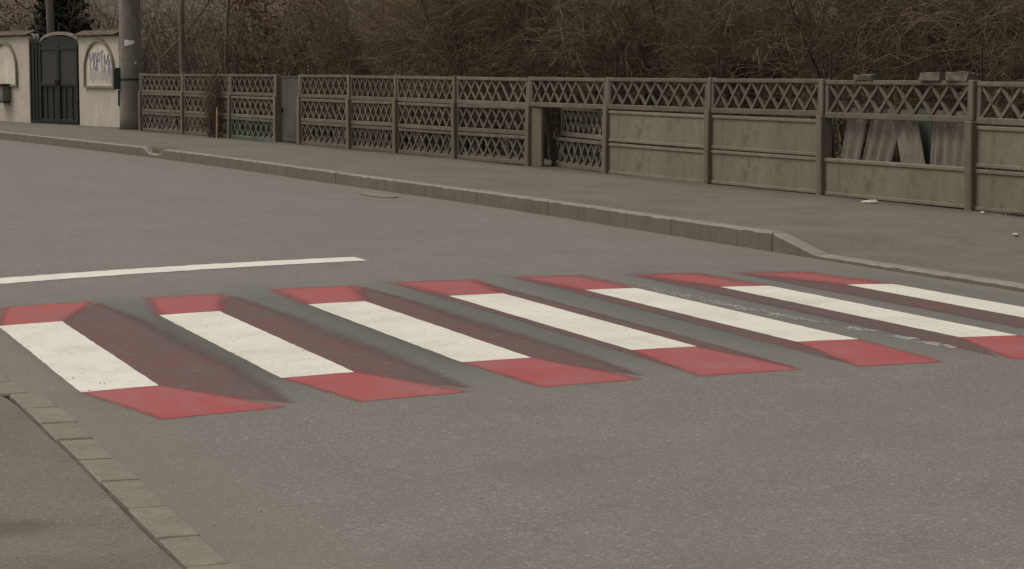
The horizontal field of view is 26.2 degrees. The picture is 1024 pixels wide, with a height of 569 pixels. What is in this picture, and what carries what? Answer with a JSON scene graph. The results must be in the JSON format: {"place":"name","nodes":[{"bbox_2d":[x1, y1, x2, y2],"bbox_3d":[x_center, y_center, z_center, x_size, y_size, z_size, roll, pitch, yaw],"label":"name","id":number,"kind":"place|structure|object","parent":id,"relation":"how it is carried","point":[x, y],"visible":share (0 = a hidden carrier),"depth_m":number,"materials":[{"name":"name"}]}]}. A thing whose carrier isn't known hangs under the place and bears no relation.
{"place":"outdoors","nodes":[
{"label":"outdoors","id":0,"kind":"place"},
{"bbox_2d":[0,396,181,568],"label":"pavement","id":1,"kind":"structure","parent":0,"point":[92,525],"depth_m":7.96,"materials":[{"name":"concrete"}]},
{"bbox_2d":[146,125,600,163],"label":"garden soil","id":2,"kind":"structure","parent":0,"point":[502,152],"depth_m":40.62,"materials":[{"name":"brown soil"}]},
{"bbox_2d":[45,0,55,37],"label":"utility pole","id":3,"kind":"object","parent":2,"relation":"on","point":[50,21],"visible":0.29,"depth_m":59.03,"materials":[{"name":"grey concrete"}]},
{"bbox_2d":[2,0,107,39],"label":"evergreen shrub","id":4,"kind":"object","parent":2,"relation":"on","point":[66,15],"visible":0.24,"depth_m":59.57,"materials":[{"name":"green plant"}]},
{"bbox_2d":[0,0,116,30],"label":"leafy shrub","id":5,"kind":"object","parent":2,"relation":"on","point":[6,15],"visible":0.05,"depth_m":61.07,"materials":[{"name":"brown plant"}]},
{"bbox_2d":[156,0,312,135],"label":"leafy shrub","id":6,"kind":"object","parent":2,"relation":"on","point":[247,4],"visible":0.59,"depth_m":46.52,"materials":[{"name":"brown plant"}]},
{"bbox_2d":[235,0,393,139],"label":"leafy shrub","id":7,"kind":"object","parent":2,"relation":"on","point":[296,65],"visible":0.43,"depth_m":44.24,"materials":[{"name":"brown plant"}]},
{"bbox_2d":[257,0,450,145],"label":"bare shrub","id":8,"kind":"object","parent":2,"relation":"on","point":[351,46],"visible":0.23,"depth_m":42.51,"materials":[{"name":"brown plant"}]},
{"bbox_2d":[343,0,525,149],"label":"bare shrub","id":9,"kind":"object","parent":2,"relation":"on","point":[393,42],"visible":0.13,"depth_m":40.18,"materials":[{"name":"brown plant"}]},
{"bbox_2d":[321,0,575,152],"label":"bare shrub","id":10,"kind":"object","parent":2,"relation":"on","point":[433,43],"visible":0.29,"depth_m":38.16,"materials":[{"name":"brown plant"}]},
{"bbox_2d":[0,0,1023,171],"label":"thicket","id":11,"kind":"object","parent":2,"relation":"on","point":[171,54],"visible":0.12,"depth_m":56.23,"materials":[{"name":"brown plant"}]},
{"bbox_2d":[393,0,644,156],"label":"bare shrub","id":12,"kind":"object","parent":2,"relation":"on","point":[474,71],"visible":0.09,"depth_m":36.59,"materials":[{"name":"brown plant"}]},
{"bbox_2d":[429,0,695,161],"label":"bare shrub","id":13,"kind":"object","parent":2,"relation":"on","point":[519,17],"visible":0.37,"depth_m":34.52,"materials":[{"name":"brown plant"}]},
{"bbox_2d":[491,0,863,153],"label":"bare shrub","id":14,"kind":"object","parent":2,"relation":"on","point":[624,10],"visible":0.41,"depth_m":32.32,"materials":[{"name":"brown plant"}]},
{"bbox_2d":[622,0,860,154],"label":"bare shrub","id":15,"kind":"object","parent":2,"relation":"on","point":[722,47],"visible":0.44,"depth_m":30.73,"materials":[{"name":"brown plant"}]},
{"bbox_2d":[841,107,868,159],"bbox_3d":[3.777,-1.483,24.450,0.105,0.980,0.583,-2,6,-23],"label":"corrugated sheet","id":16,"kind":"object","parent":2,"relation":"on","point":[854,136],"visible":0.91,"depth_m":24.41,"materials":[{"name":"grey metal"}]},
{"bbox_2d":[696,0,1015,170],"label":"bare shrub","id":17,"kind":"object","parent":2,"relation":"on","point":[816,68],"visible":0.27,"depth_m":27.60,"materials":[{"name":"brown plant"}]},
{"bbox_2d":[862,107,896,161],"bbox_3d":[4.000,-1.437,23.979,0.105,0.980,0.890,-2,6,-23],"label":"corrugated sheet","id":18,"kind":"object","parent":2,"relation":"on","point":[881,143],"visible":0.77,"depth_m":23.93,"materials":[{"name":"grey metal"}]},
{"bbox_2d":[785,0,1022,169],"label":"bare shrub","id":19,"kind":"object","parent":2,"relation":"on","point":[917,67],"visible":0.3,"depth_m":26.13,"materials":[{"name":"brown plant"}]},
{"bbox_2d":[892,108,925,163],"bbox_3d":[4.237,-1.372,23.320,0.073,0.980,0.885,-2,6,-17],"label":"corrugated sheet","id":20,"kind":"object","parent":2,"relation":"on","point":[909,140],"visible":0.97,"depth_m":23.36,"materials":[{"name":"grey metal"}]},
{"bbox_2d":[842,0,1023,169],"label":"bare shrub","id":21,"kind":"object","parent":2,"relation":"on","point":[968,30],"visible":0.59,"depth_m":24.23,"materials":[{"name":"brown plant"}]},
{"bbox_2d":[930,110,965,166],"bbox_3d":[4.512,-1.311,22.701,0.103,0.979,0.693,-2,6,-23],"label":"corrugated sheet","id":22,"kind":"object","parent":2,"relation":"on","point":[947,143],"visible":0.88,"depth_m":22.71,"materials":[{"name":"grey metal"}]},
{"bbox_2d":[927,0,1023,170],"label":"bare shrub","id":23,"kind":"object","parent":2,"relation":"on","point":[1017,38],"visible":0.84,"depth_m":22.46,"materials":[{"name":"brown plant"}]},
{"bbox_2d":[0,139,1023,568],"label":"road","id":24,"kind":"structure","parent":0,"point":[822,463],"depth_m":9.88,"materials":[{"name":"grey asphalt"}]},
{"bbox_2d":[0,373,242,568],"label":"kerb","id":25,"kind":"structure","parent":24,"relation":"on","point":[127,488],"depth_m":8.53,"materials":[{"name":"stone"}]},
{"bbox_2d":[0,301,296,420],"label":"painted crossing block","id":26,"kind":"structure","parent":24,"relation":"on","point":[142,367],"depth_m":11.89,"materials":[{"name":"white paint"}]},
{"bbox_2d":[0,257,365,283],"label":"stop line","id":27,"kind":"object","parent":24,"relation":"on","point":[135,271],"visible":1,"depth_m":17.04,"materials":[{"name":"white paint"}]},
{"bbox_2d":[141,293,471,402],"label":"painted crossing block","id":28,"kind":"structure","parent":24,"relation":"on","point":[281,346],"depth_m":12.19,"materials":[{"name":"white paint"}]},
{"bbox_2d":[360,192,397,197],"bbox_3d":[-1.640,-1.097,26.985,0.374,0.002,1.241,-2,6,-21],"label":"road patch","id":29,"kind":"object","parent":24,"relation":"on","point":[373,194],"visible":1,"depth_m":26.87,"materials":[{"name":"grey asphalt"}]},
{"bbox_2d":[268,285,644,387],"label":"painted crossing block","id":30,"kind":"structure","parent":24,"relation":"on","point":[533,362],"depth_m":12.57,"materials":[{"name":"white paint"}]},
{"bbox_2d":[0,175,998,553],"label":"grit","id":31,"kind":"object","parent":24,"relation":"on","point":[218,451],"visible":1,"depth_m":10.67,"materials":[{"name":"grey gravel"}]},
{"bbox_2d":[0,131,1023,291],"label":"kerb","id":32,"kind":"structure","parent":24,"relation":"on","point":[760,239],"depth_m":23.58,"materials":[{"name":"concrete"}]},
{"bbox_2d":[383,279,802,376],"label":"painted crossing block","id":33,"kind":"structure","parent":24,"relation":"on","point":[652,344],"depth_m":12.88,"materials":[{"name":"white paint"}]},
{"bbox_2d":[509,274,941,366],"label":"painted crossing block","id":34,"kind":"structure","parent":24,"relation":"on","point":[816,342],"depth_m":13.18,"materials":[{"name":"white paint"}]},
{"bbox_2d":[613,282,956,347],"bbox_3d":[1.556,0.166,13.941,0.272,0.003,4.118,-2,6,-23],"label":"paint scuff","id":35,"kind":"object","parent":24,"relation":"on","point":[926,342],"visible":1,"depth_m":13.35,"materials":[{"name":"grey paint"}]},
{"bbox_2d":[636,273,1023,359],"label":"painted crossing block","id":36,"kind":"structure","parent":24,"relation":"on","point":[968,337],"depth_m":13.74,"materials":[{"name":"white paint"}]},
{"bbox_2d":[732,270,1023,328],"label":"painted crossing block","id":37,"kind":"structure","parent":24,"relation":"on","point":[991,311],"depth_m":15.02,"materials":[{"name":"white paint"}]},
{"bbox_2d":[0,121,1023,283],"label":"pavement","id":38,"kind":"structure","parent":0,"point":[963,241],"depth_m":23.80,"materials":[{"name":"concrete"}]},
{"bbox_2d":[0,30,44,122],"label":"garden wall","id":39,"kind":"structure","parent":38,"relation":"on","point":[14,63],"depth_m":58.05,"materials":[{"name":"paint"}]},
{"bbox_2d":[0,84,10,102],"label":"meter box","id":40,"kind":"object","parent":39,"relation":"attached to","point":[5,93],"visible":1,"depth_m":58.42,"materials":[{"name":"grey paint"}]},
{"bbox_2d":[29,24,79,123],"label":"double gate","id":41,"kind":"structure","parent":39,"relation":"attached to","point":[54,78],"depth_m":56.10,"materials":[{"name":"grey metal"}]},
{"bbox_2d":[73,29,119,126],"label":"garden wall","id":42,"kind":"structure","parent":38,"relation":"on","point":[98,63],"depth_m":53.80,"materials":[{"name":"paint"}]},
{"bbox_2d":[119,0,141,129],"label":"utility pole","id":43,"kind":"object","parent":38,"relation":"on","point":[131,54],"visible":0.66,"depth_m":50.94,"materials":[{"name":"concrete"}]},
{"bbox_2d":[113,68,119,105],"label":"junction box","id":44,"kind":"object","parent":43,"relation":"attached to","point":[116,78],"visible":1,"depth_m":51.02,"materials":[{"name":"metal"}]},
{"bbox_2d":[125,40,133,45],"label":"paper notice","id":45,"kind":"object","parent":43,"relation":"attached to","point":[128,42],"visible":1,"depth_m":50.83,"materials":[{"name":"white paper"}]},
{"bbox_2d":[141,144,160,152],"bbox_3d":[-6.419,-2.438,39.352,0.419,0.144,1.284,-2,6,-21],"label":"grass tuft","id":46,"kind":"object","parent":38,"relation":"on","point":[155,151],"visible":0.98,"depth_m":39.22,"materials":[{"name":"plant"}]},
{"bbox_2d":[179,0,185,89],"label":"bare tree","id":47,"kind":"object","parent":38,"relation":"on","point":[182,57],"visible":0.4,"depth_m":49.10,"materials":[{"name":"brown plant"}]},
{"bbox_2d":[131,0,264,128],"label":"bare tree","id":48,"kind":"object","parent":38,"relation":"on","point":[159,58],"visible":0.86,"depth_m":50.88,"materials":[{"name":"brown plant"}]},
{"bbox_2d":[138,59,281,141],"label":"concrete fence","id":49,"kind":"object","parent":38,"relation":"on","point":[231,116],"visible":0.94,"depth_m":45.68,"materials":[{"name":"concrete"}]},
{"bbox_2d":[280,76,297,140],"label":"narrow gate","id":50,"kind":"structure","parent":49,"relation":"attached to","point":[288,95],"depth_m":42.00,"materials":[{"name":"metal"}]},
{"bbox_2d":[193,57,226,137],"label":"bare bramble","id":51,"kind":"object","parent":38,"relation":"on","point":[211,121],"visible":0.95,"depth_m":45.33,"materials":[{"name":"brown plant"}]},
{"bbox_2d":[216,107,217,137],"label":"wooden stick","id":52,"kind":"object","parent":38,"relation":"on","point":[216,122],"visible":1,"depth_m":45.03,"materials":[{"name":"brown wood"}]},
{"bbox_2d":[224,0,229,133],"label":"bare tree","id":53,"kind":"object","parent":38,"relation":"on","point":[226,29],"visible":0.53,"depth_m":46.52,"materials":[{"name":"brown plant"}]},
{"bbox_2d":[296,50,1023,214],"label":"concrete fence","id":54,"kind":"object","parent":38,"relation":"on","point":[972,184],"visible":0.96,"depth_m":27.20,"materials":[{"name":"concrete"}]},
{"bbox_2d":[853,74,878,79],"bbox_3d":[3.849,-2.261,23.960,0.118,0.071,0.383,-3,6,-25],"label":"broken block","id":55,"kind":"object","parent":54,"relation":"on","point":[867,77],"depth_m":23.86,"materials":[{"name":"grey concrete"}]},
{"bbox_2d":[918,72,945,80],"bbox_3d":[4.353,-2.154,22.761,0.123,0.094,0.382,-2,6,-22],"label":"broken block","id":56,"kind":"object","parent":54,"relation":"on","point":[932,76],"depth_m":22.69,"materials":[{"name":"grey concrete"}]},
{"bbox_2d":[945,71,975,80],"bbox_3d":[4.550,-2.114,22.332,0.116,0.099,0.398,-3,6,-26],"label":"broken block","id":57,"kind":"object","parent":54,"relation":"on","point":[959,76],"depth_m":22.28,"materials":[{"name":"grey concrete"}]},
{"bbox_2d":[832,108,835,157],"bbox_3d":[3.614,-1.532,24.948,0.084,0.979,0.262,-2,6,-23],"label":"board","id":58,"kind":"object","parent":38,"relation":"on","point":[833,135],"visible":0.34,"depth_m":24.88,"materials":[{"name":"wood"}]},
{"bbox_2d":[861,199,877,202],"bbox_3d":[3.790,-0.888,23.352,0.176,0.021,0.136,0,14,0],"label":"crumpled paper","id":59,"kind":"object","parent":38,"relation":"on","point":[874,200],"visible":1,"depth_m":23.35,"materials":[{"name":"white paper"}]},
{"bbox_2d":[917,108,932,164],"bbox_3d":[4.364,-1.374,23.343,0.084,0.980,0.402,-2,6,-23],"label":"board","id":60,"kind":"object","parent":38,"relation":"on","point":[926,131],"visible":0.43,"depth_m":23.28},
{"bbox_2d":[0,0,1023,171],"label":"hillside","id":61,"kind":"structure","parent":0,"point":[102,3],"depth_m":96.42,"materials":[{"name":"brown plant"}]},
{"bbox_2d":[996,209,1023,216],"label":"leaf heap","id":62,"kind":"object","parent":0,"point":[1016,214],"visible":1,"depth_m":21.29,"materials":[{"name":"brown plant"}]},
{"label":"ground","id":63,"kind":"structure","parent":0,"visible":0},
{"bbox_2d":[11,398,190,568],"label":"kerb bedding","id":64,"kind":"object","parent":63,"relation":"on","point":[139,524],"visible":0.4,"depth_m":8.35,"materials":[{"name":"grey concrete"}]}
]}

